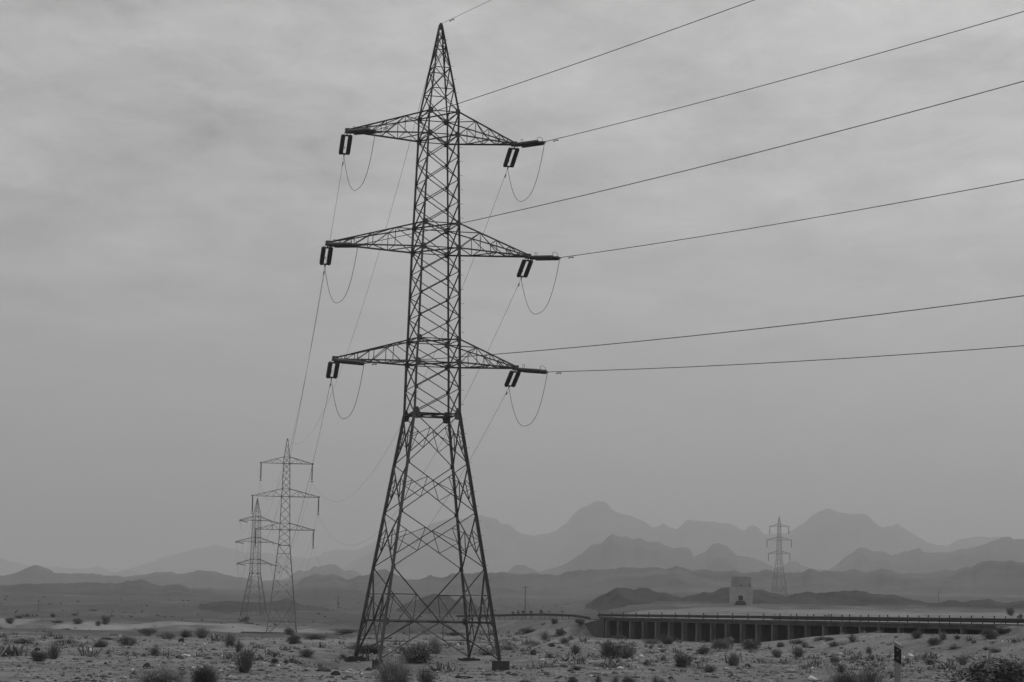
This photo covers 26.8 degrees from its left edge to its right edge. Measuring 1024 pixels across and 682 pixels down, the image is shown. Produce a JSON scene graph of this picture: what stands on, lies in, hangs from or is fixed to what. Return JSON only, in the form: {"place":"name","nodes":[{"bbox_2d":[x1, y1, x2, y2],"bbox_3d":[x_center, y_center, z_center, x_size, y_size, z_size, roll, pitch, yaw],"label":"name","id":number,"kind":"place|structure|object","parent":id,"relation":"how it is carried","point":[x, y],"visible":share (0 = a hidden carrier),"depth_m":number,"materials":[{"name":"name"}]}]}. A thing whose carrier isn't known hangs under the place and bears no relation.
{"place":"outdoors","nodes":[
{"label":"outdoors","id":0,"kind":"place"},
{"bbox_2d":[0,565,346,589],"bbox_3d":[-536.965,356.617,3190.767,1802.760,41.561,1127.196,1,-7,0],"label":"hills","id":1,"kind":"structure","parent":0,"point":[35,574],"depth_m":3039.82,"materials":[{"name":"grey stone"}]},
{"bbox_2d":[0,540,385,580],"bbox_3d":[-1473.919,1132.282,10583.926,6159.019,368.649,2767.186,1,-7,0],"label":"mountains","id":2,"kind":"structure","parent":0,"point":[219,559],"depth_m":10761.02,"materials":[{"name":"grey stone"}]},
{"bbox_2d":[0,579,523,601],"bbox_3d":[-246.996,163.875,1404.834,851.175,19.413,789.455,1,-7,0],"label":"foothills","id":3,"kind":"structure","parent":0,"point":[141,587],"depth_m":1312.75,"materials":[{"name":"grey stone"}]},
{"bbox_2d":[195,599,330,613],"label":"dark hill","id":4,"kind":"structure","parent":0,"point":[282,605],"depth_m":837.82,"materials":[{"name":"grey stone"}]},
{"bbox_2d":[395,594,489,614],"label":"dark hill","id":5,"kind":"structure","parent":0,"point":[449,602],"depth_m":794.38,"materials":[{"name":"grey stone"}]},
{"bbox_2d":[0,585,1023,681],"bbox_3d":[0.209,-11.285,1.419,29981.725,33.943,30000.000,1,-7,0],"label":"ground","id":6,"kind":"structure","parent":0,"point":[187,612],"depth_m":248.60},
{"bbox_2d":[7,637,40,643],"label":"desert shrub","id":7,"kind":"object","parent":6,"relation":"on","point":[23,641],"visible":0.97,"depth_m":155.15,"materials":[{"name":"grey plant"}]},
{"bbox_2d":[30,650,48,660],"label":"desert shrub","id":8,"kind":"object","parent":6,"relation":"on","point":[37,656],"visible":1,"depth_m":106.68,"materials":[{"name":"grey plant"}]},
{"bbox_2d":[47,640,63,658],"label":"desert shrub","id":9,"kind":"object","parent":6,"relation":"on","point":[54,650],"visible":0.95,"depth_m":113.18,"materials":[{"name":"grey plant"}]},
{"bbox_2d":[91,638,108,646],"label":"desert shrub","id":10,"kind":"object","parent":6,"relation":"on","point":[101,643],"visible":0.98,"depth_m":145.35,"materials":[{"name":"grey plant"}]},
{"bbox_2d":[100,615,109,623],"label":"desert shrub","id":11,"kind":"object","parent":6,"relation":"on","point":[104,620],"visible":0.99,"depth_m":427.93,"materials":[{"name":"grey plant"}]},
{"bbox_2d":[113,634,139,645],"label":"desert shrub","id":12,"kind":"object","parent":6,"relation":"on","point":[127,641],"visible":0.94,"depth_m":154.23,"materials":[{"name":"grey plant"}]},
{"bbox_2d":[135,628,157,634],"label":"desert shrub","id":13,"kind":"object","parent":6,"relation":"on","point":[145,631],"visible":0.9,"depth_m":322.37,"materials":[{"name":"grey plant"}]},
{"bbox_2d":[146,647,160,655],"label":"desert shrub","id":14,"kind":"object","parent":6,"relation":"on","point":[154,651],"visible":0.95,"depth_m":125.08,"materials":[{"name":"grey plant"}]},
{"bbox_2d":[127,664,191,681],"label":"desert shrub","id":15,"kind":"object","parent":6,"relation":"on","point":[160,676],"visible":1,"depth_m":74.77,"materials":[{"name":"grey plant"}]},
{"bbox_2d":[160,631,177,638],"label":"desert shrub","id":16,"kind":"object","parent":6,"relation":"on","point":[165,635],"visible":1,"depth_m":189.00,"materials":[{"name":"grey plant"}]},
{"bbox_2d":[178,628,193,636],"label":"desert shrub","id":17,"kind":"object","parent":6,"relation":"on","point":[184,633],"visible":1,"depth_m":194.95,"materials":[{"name":"grey plant"}]},
{"bbox_2d":[192,627,210,637],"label":"desert shrub","id":18,"kind":"object","parent":6,"relation":"on","point":[200,634],"visible":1,"depth_m":192.50,"materials":[{"name":"grey plant"}]},
{"bbox_2d":[186,661,221,681],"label":"desert shrub","id":19,"kind":"object","parent":6,"relation":"on","point":[203,674],"visible":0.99,"depth_m":76.87,"materials":[{"name":"grey plant"}]},
{"bbox_2d":[221,632,236,646],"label":"desert shrub","id":20,"kind":"object","parent":6,"relation":"on","point":[231,640],"visible":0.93,"depth_m":153.82,"materials":[{"name":"grey plant"}]},
{"bbox_2d":[233,640,243,651],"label":"desert shrub","id":21,"kind":"object","parent":6,"relation":"on","point":[238,647],"visible":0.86,"depth_m":140.97,"materials":[{"name":"grey plant"}]},
{"bbox_2d":[226,645,263,672],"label":"desert shrub","id":22,"kind":"object","parent":6,"relation":"on","point":[244,665],"visible":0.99,"depth_m":94.79,"materials":[{"name":"grey plant"}]},
{"bbox_2d":[236,498,273,616],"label":"power pylon","id":23,"kind":"object","parent":6,"relation":"on","point":[254,563],"visible":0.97,"depth_m":718.11,"materials":[{"name":"steel"}]},
{"bbox_2d":[240,631,312,633],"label":"wall","id":24,"kind":"structure","parent":6,"relation":"on","point":[267,632],"depth_m":389.15,"materials":[{"name":"concrete"}]},
{"bbox_2d":[0,595,568,626],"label":"scrub","id":25,"kind":"object","parent":6,"relation":"on","point":[246,620],"visible":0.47,"depth_m":647.24,"materials":[{"name":"grey plant"}]},
{"bbox_2d":[251,438,319,632],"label":"power pylon","id":26,"kind":"object","parent":6,"relation":"on","point":[279,545],"visible":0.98,"depth_m":388.85,"materials":[{"name":"metal"}]},
{"bbox_2d":[284,627,296,634],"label":"desert shrub","id":27,"kind":"object","parent":6,"relation":"on","point":[289,631],"visible":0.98,"depth_m":344.60,"materials":[{"name":"grey plant"}]},
{"bbox_2d":[286,633,301,643],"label":"desert shrub","id":28,"kind":"object","parent":6,"relation":"on","point":[292,639],"visible":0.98,"depth_m":173.06,"materials":[{"name":"grey plant"}]},
{"bbox_2d":[296,648,316,656],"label":"desert shrub","id":29,"kind":"object","parent":6,"relation":"on","point":[306,653],"visible":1,"depth_m":133.94,"materials":[{"name":"grey plant"}]},
{"bbox_2d":[301,634,327,638],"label":"desert shrub","id":30,"kind":"object","parent":6,"relation":"on","point":[315,636],"visible":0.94,"depth_m":203.16,"materials":[{"name":"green plant"}]},
{"bbox_2d":[315,667,331,671],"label":"rock","id":31,"kind":"object","parent":6,"relation":"on","point":[323,669],"visible":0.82,"depth_m":100.15,"materials":[{"name":"grey stone"}]},
{"bbox_2d":[328,628,357,632],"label":"desert shrub","id":32,"kind":"object","parent":6,"relation":"on","point":[348,630],"visible":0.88,"depth_m":339.77,"materials":[{"name":"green plant"}]},
{"bbox_2d":[338,642,387,653],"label":"desert shrub","id":33,"kind":"object","parent":6,"relation":"on","point":[372,649],"visible":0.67,"depth_m":140.75,"materials":[{"name":"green plant"}]},
{"bbox_2d":[371,654,419,681],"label":"desert shrub","id":34,"kind":"object","parent":6,"relation":"on","point":[394,672],"visible":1,"depth_m":84.68,"materials":[{"name":"grey plant"}]},
{"bbox_2d":[394,641,440,662],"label":"desert shrub","id":35,"kind":"object","parent":6,"relation":"on","point":[416,655],"visible":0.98,"depth_m":133.31,"materials":[{"name":"grey plant"}]},
{"bbox_2d":[325,23,530,670],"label":"power pylon","id":36,"kind":"object","parent":6,"relation":"on","point":[416,412],"visible":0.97,"depth_m":134.55,"materials":[{"name":"steel"},{"name":"concrete"}]},
{"bbox_2d":[319,246,332,266],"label":"insulator set","id":37,"kind":"object","parent":36,"relation":"attached to","point":[323,256],"visible":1,"depth_m":134.68,"materials":[{"name":"ceramic"}]},
{"bbox_2d":[254,267,324,542],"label":"power line","id":38,"kind":"object","parent":37,"relation":"attached to","point":[302,393],"visible":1,"depth_m":164.55,"materials":[{"name":"metal"}]},
{"bbox_2d":[326,359,339,378],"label":"insulator set","id":39,"kind":"object","parent":36,"relation":"attached to","point":[329,369],"visible":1,"depth_m":133.93,"materials":[{"name":"ceramic"}]},
{"bbox_2d":[255,382,330,590],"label":"power line","id":40,"kind":"object","parent":39,"relation":"attached to","point":[307,485],"visible":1,"depth_m":165.61,"materials":[{"name":"metal"}]},
{"bbox_2d":[327,239,359,247],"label":"insulator set","id":41,"kind":"object","parent":36,"relation":"attached to","point":[342,244],"visible":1,"depth_m":131.66,"materials":[{"name":"ceramic"}]},
{"bbox_2d":[358,81,1023,245],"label":"power line","id":42,"kind":"object","parent":41,"relation":"attached to","point":[705,165],"visible":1,"depth_m":107.96,"materials":[{"name":"metal"}]},
{"bbox_2d":[339,132,352,156],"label":"insulator set","id":43,"kind":"object","parent":36,"relation":"attached to","point":[342,146],"visible":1,"depth_m":135.88,"materials":[{"name":"ceramic"}]},
{"bbox_2d":[263,158,343,498],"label":"power line","id":44,"kind":"object","parent":43,"relation":"attached to","point":[318,307],"visible":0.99,"depth_m":166.56,"materials":[{"name":"metal"}]},
{"bbox_2d":[333,355,364,365],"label":"insulator set","id":45,"kind":"object","parent":36,"relation":"attached to","point":[352,362],"visible":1,"depth_m":130.85,"materials":[{"name":"ceramic"}]},
{"bbox_2d":[364,295,1023,364],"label":"power line","id":46,"kind":"object","parent":45,"relation":"attached to","point":[710,333],"visible":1,"depth_m":107.40,"materials":[{"name":"metal"}]},
{"bbox_2d":[346,126,377,134],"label":"insulator set","id":47,"kind":"object","parent":36,"relation":"attached to","point":[360,131],"visible":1,"depth_m":133.00,"materials":[{"name":"ceramic"}]},
{"bbox_2d":[377,0,753,129],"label":"power line","id":48,"kind":"object","parent":47,"relation":"attached to","point":[564,67],"visible":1,"depth_m":119.08,"materials":[{"name":"metal"}]},
{"bbox_2d":[301,75,427,442],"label":"earth wire","id":49,"kind":"object","parent":36,"relation":"attached to","point":[379,250],"visible":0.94,"depth_m":180.50,"materials":[{"name":"metal"}]},
{"bbox_2d":[503,146,518,168],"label":"insulator set","id":50,"kind":"object","parent":36,"relation":"attached to","point":[514,157],"visible":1,"depth_m":138.79,"materials":[{"name":"ceramic"}]},
{"bbox_2d":[313,171,506,501],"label":"power line","id":51,"kind":"object","parent":50,"relation":"attached to","point":[437,347],"visible":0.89,"depth_m":180.79,"materials":[{"name":"metal"}]},
{"bbox_2d":[504,370,520,387],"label":"insulator set","id":52,"kind":"object","parent":36,"relation":"attached to","point":[509,378],"visible":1,"depth_m":137.11,"materials":[{"name":"ceramic"}]},
{"bbox_2d":[331,388,508,591],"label":"power line","id":53,"kind":"object","parent":52,"relation":"attached to","point":[447,497],"visible":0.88,"depth_m":171.26,"materials":[{"name":"metal"}]},
{"bbox_2d":[517,259,532,278],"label":"insulator set","id":54,"kind":"object","parent":36,"relation":"attached to","point":[528,267],"visible":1,"depth_m":138.17,"materials":[{"name":"ceramic"}]},
{"bbox_2d":[318,279,520,544],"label":"power line","id":55,"kind":"object","parent":54,"relation":"attached to","point":[447,431],"visible":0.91,"depth_m":161.85,"materials":[{"name":"metal"}]},
{"bbox_2d":[514,137,545,147],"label":"insulator set","id":56,"kind":"object","parent":36,"relation":"attached to","point":[531,143],"visible":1,"depth_m":136.03,"materials":[{"name":"ceramic"}]},
{"bbox_2d":[545,11,1023,141],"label":"power line","id":57,"kind":"object","parent":56,"relation":"attached to","point":[554,140],"visible":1,"depth_m":119.42,"materials":[{"name":"metal"}]},
{"bbox_2d":[516,364,547,373],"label":"insulator set","id":58,"kind":"object","parent":36,"relation":"attached to","point":[532,370],"visible":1,"depth_m":134.16,"materials":[{"name":"ceramic"}]},
{"bbox_2d":[551,345,1023,373],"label":"power line","id":59,"kind":"object","parent":58,"relation":"attached to","point":[791,361],"visible":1,"depth_m":117.59,"materials":[{"name":"metal"}]},
{"bbox_2d":[528,252,560,260],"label":"insulator set","id":60,"kind":"object","parent":36,"relation":"attached to","point":[543,257],"visible":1,"depth_m":135.34,"materials":[{"name":"ceramic"}]},
{"bbox_2d":[560,179,1023,258],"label":"power line","id":61,"kind":"object","parent":60,"relation":"attached to","point":[798,220],"visible":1,"depth_m":118.86,"materials":[{"name":"metal"}]},
{"bbox_2d":[416,667,444,681],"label":"desert shrub","id":62,"kind":"object","parent":6,"relation":"on","point":[428,677],"visible":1,"depth_m":85.88,"materials":[{"name":"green plant"}]},
{"bbox_2d":[426,636,443,653],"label":"desert shrub","id":63,"kind":"object","parent":6,"relation":"on","point":[434,642],"visible":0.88,"depth_m":146.78,"materials":[{"name":"grey plant"}]},
{"bbox_2d":[436,632,465,635],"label":"desert shrub","id":64,"kind":"object","parent":6,"relation":"on","point":[453,633],"visible":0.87,"depth_m":253.64,"materials":[{"name":"grey plant"}]},
{"bbox_2d":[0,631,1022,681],"bbox_3d":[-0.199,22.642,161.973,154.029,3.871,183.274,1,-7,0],"label":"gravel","id":65,"kind":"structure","parent":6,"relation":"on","point":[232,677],"depth_m":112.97,"materials":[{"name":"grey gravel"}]},
{"bbox_2d":[0,613,1023,672],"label":"scrub","id":66,"kind":"object","parent":6,"relation":"on","point":[950,663],"visible":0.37,"depth_m":144.91,"materials":[{"name":"grey plant"}]},
{"bbox_2d":[0,632,1023,681],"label":"dry grass","id":67,"kind":"structure","parent":6,"relation":"on","point":[319,666],"depth_m":120.04,"materials":[{"name":"grey plant"}]},
{"bbox_2d":[456,613,589,619],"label":"guard rail","id":68,"kind":"object","parent":6,"relation":"on","point":[543,614],"visible":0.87,"depth_m":287.81,"materials":[{"name":"metal"}]},
{"bbox_2d":[517,627,535,632],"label":"desert shrub","id":69,"kind":"object","parent":6,"relation":"on","point":[528,630],"visible":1,"depth_m":273.33,"materials":[{"name":"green plant"}]},
{"bbox_2d":[565,643,582,654],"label":"desert shrub","id":70,"kind":"object","parent":6,"relation":"on","point":[577,650],"visible":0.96,"depth_m":150.84,"materials":[{"name":"grey plant"}]},
{"bbox_2d":[597,639,624,658],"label":"desert shrub","id":71,"kind":"object","parent":6,"relation":"on","point":[608,647],"visible":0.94,"depth_m":139.25,"materials":[{"name":"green plant"}]},
{"bbox_2d":[618,643,638,658],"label":"desert shrub","id":72,"kind":"object","parent":6,"relation":"on","point":[627,651],"visible":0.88,"depth_m":141.29,"materials":[{"name":"grey plant"}]},
{"bbox_2d":[621,675,635,681],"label":"desert shrub","id":73,"kind":"object","parent":6,"relation":"on","point":[628,679],"visible":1,"depth_m":84.98,"materials":[{"name":"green plant"}]},
{"bbox_2d":[640,638,661,643],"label":"desert shrub","id":74,"kind":"object","parent":6,"relation":"on","point":[649,640],"visible":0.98,"depth_m":212.58,"materials":[{"name":"grey plant"}]},
{"bbox_2d":[657,633,675,643],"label":"desert shrub","id":75,"kind":"object","parent":6,"relation":"on","point":[666,639],"visible":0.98,"depth_m":210.85,"materials":[{"name":"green plant"}]},
{"bbox_2d":[671,653,692,666],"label":"desert shrub","id":76,"kind":"object","parent":6,"relation":"on","point":[680,660],"visible":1,"depth_m":120.00,"materials":[{"name":"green plant"}]},
{"bbox_2d":[695,645,712,653],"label":"desert shrub","id":77,"kind":"object","parent":6,"relation":"on","point":[702,650],"visible":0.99,"depth_m":162.75,"materials":[{"name":"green plant"}]},
{"bbox_2d":[696,664,718,672],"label":"desert shrub","id":78,"kind":"object","parent":6,"relation":"on","point":[707,669],"visible":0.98,"depth_m":110.15,"materials":[{"name":"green plant"}]},
{"bbox_2d":[708,638,731,648],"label":"desert shrub","id":79,"kind":"object","parent":6,"relation":"on","point":[718,643],"visible":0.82,"depth_m":187.91,"materials":[{"name":"grey plant"}]},
{"bbox_2d":[725,651,739,665],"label":"desert shrub","id":80,"kind":"object","parent":6,"relation":"on","point":[733,659],"visible":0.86,"depth_m":125.53,"materials":[{"name":"grey plant"}]},
{"bbox_2d":[729,577,752,604],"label":"tower house","id":81,"kind":"structure","parent":6,"relation":"on","point":[740,590],"depth_m":593.10,"materials":[{"name":"paint"}]},
{"bbox_2d":[739,638,763,649],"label":"desert shrub","id":82,"kind":"object","parent":6,"relation":"on","point":[750,644],"visible":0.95,"depth_m":183.40,"materials":[{"name":"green plant"}]},
{"bbox_2d":[769,647,783,657],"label":"desert shrub","id":83,"kind":"object","parent":6,"relation":"on","point":[776,653],"visible":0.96,"depth_m":154.32,"materials":[{"name":"grey plant"}]},
{"bbox_2d":[768,516,789,593],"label":"power pylon","id":84,"kind":"object","parent":6,"relation":"on","point":[778,536],"visible":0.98,"depth_m":955.71,"materials":[{"name":"metal"}]},
{"bbox_2d":[791,647,805,656],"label":"desert shrub","id":85,"kind":"object","parent":6,"relation":"on","point":[799,653],"visible":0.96,"depth_m":156.35,"materials":[{"name":"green plant"}]},
{"bbox_2d":[585,617,1023,642],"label":"road bridge","id":86,"kind":"structure","parent":6,"relation":"on","point":[706,630],"depth_m":233.01,"materials":[{"name":"concrete"}]},
{"bbox_2d":[597,612,1023,625],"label":"guard rail","id":87,"kind":"object","parent":86,"relation":"on","point":[849,618],"visible":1,"depth_m":215.83,"materials":[{"name":"metal"}]},
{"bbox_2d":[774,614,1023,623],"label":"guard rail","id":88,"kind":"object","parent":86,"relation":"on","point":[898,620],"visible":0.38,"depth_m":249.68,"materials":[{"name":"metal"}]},
{"bbox_2d":[824,668,863,681],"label":"desert shrub","id":89,"kind":"object","parent":6,"relation":"on","point":[843,677],"visible":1,"depth_m":61.23,"materials":[{"name":"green plant"}]},
{"bbox_2d":[853,661,891,681],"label":"desert shrub","id":90,"kind":"object","parent":6,"relation":"on","point":[871,678],"visible":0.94,"depth_m":63.20,"materials":[{"name":"grey plant"}]},
{"bbox_2d":[894,640,900,681],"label":"marker post","id":91,"kind":"object","parent":6,"relation":"on","point":[897,661],"visible":1,"depth_m":41.14,"materials":[{"name":"paint"}]},
{"bbox_2d":[910,629,922,638],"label":"desert shrub","id":92,"kind":"object","parent":6,"relation":"on","point":[917,634],"visible":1,"depth_m":190.64,"materials":[{"name":"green plant"}]},
{"bbox_2d":[926,637,943,644],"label":"desert shrub","id":93,"kind":"object","parent":6,"relation":"on","point":[932,641],"visible":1,"depth_m":184.15,"materials":[{"name":"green plant"}]},
{"bbox_2d":[955,654,968,664],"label":"desert shrub","id":94,"kind":"object","parent":6,"relation":"on","point":[961,661],"visible":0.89,"depth_m":141.92,"materials":[{"name":"grey plant"}]},
{"bbox_2d":[969,647,991,681],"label":"desert shrub","id":95,"kind":"object","parent":6,"relation":"on","point":[982,663],"visible":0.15,"depth_m":53.45,"materials":[{"name":"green plant"}]},
{"bbox_2d":[938,649,1023,681],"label":"desert shrub","id":96,"kind":"object","parent":6,"relation":"on","point":[1008,674],"visible":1,"depth_m":51.11,"materials":[{"name":"grey plant"}]},
{"bbox_2d":[978,627,998,638],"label":"desert shrub","id":97,"kind":"object","parent":6,"relation":"on","point":[990,634],"visible":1,"depth_m":181.75,"materials":[{"name":"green plant"}]},
{"bbox_2d":[994,627,1013,633],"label":"desert shrub","id":98,"kind":"object","parent":6,"relation":"on","point":[1003,630],"visible":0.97,"depth_m":184.20,"materials":[{"name":"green plant"}]},
{"bbox_2d":[0,0,1023,571],"label":"sky","id":99,"kind":"structure","parent":0,"point":[170,170],"materials":[{"name":"grey"}]},
{"bbox_2d":[453,619,598,620],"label":"road","id":100,"kind":"structure","parent":0,"point":[550,619],"depth_m":286.39,"materials":[{"name":"grey asphalt"}]},
{"bbox_2d":[105,501,1013,579],"bbox_3d":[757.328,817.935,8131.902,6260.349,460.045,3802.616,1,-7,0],"label":"mountains","id":101,"kind":"structure","parent":0,"point":[827,539],"depth_m":8211.10,"materials":[{"name":"grey stone"}]},
{"bbox_2d":[281,534,1023,580],"bbox_3d":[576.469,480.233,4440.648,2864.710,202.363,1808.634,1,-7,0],"label":"mountains","id":102,"kind":"structure","parent":0,"point":[612,551],"depth_m":4386.26,"materials":[{"name":"grey stone"}]},
{"bbox_2d":[288,560,1023,596],"bbox_3d":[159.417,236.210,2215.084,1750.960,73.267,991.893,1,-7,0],"label":"hills","id":103,"kind":"structure","parent":0,"point":[1002,578],"depth_m":2017.78,"materials":[{"name":"grey stone"}]},
{"bbox_2d":[585,587,934,611],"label":"dark hill","id":104,"kind":"structure","parent":0,"point":[614,598],"depth_m":824.00,"materials":[{"name":"grey stone"}]},
{"bbox_2d":[926,599,1023,608],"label":"dark hill","id":105,"kind":"structure","parent":0,"point":[987,603],"depth_m":798.88,"materials":[{"name":"grey stone"}]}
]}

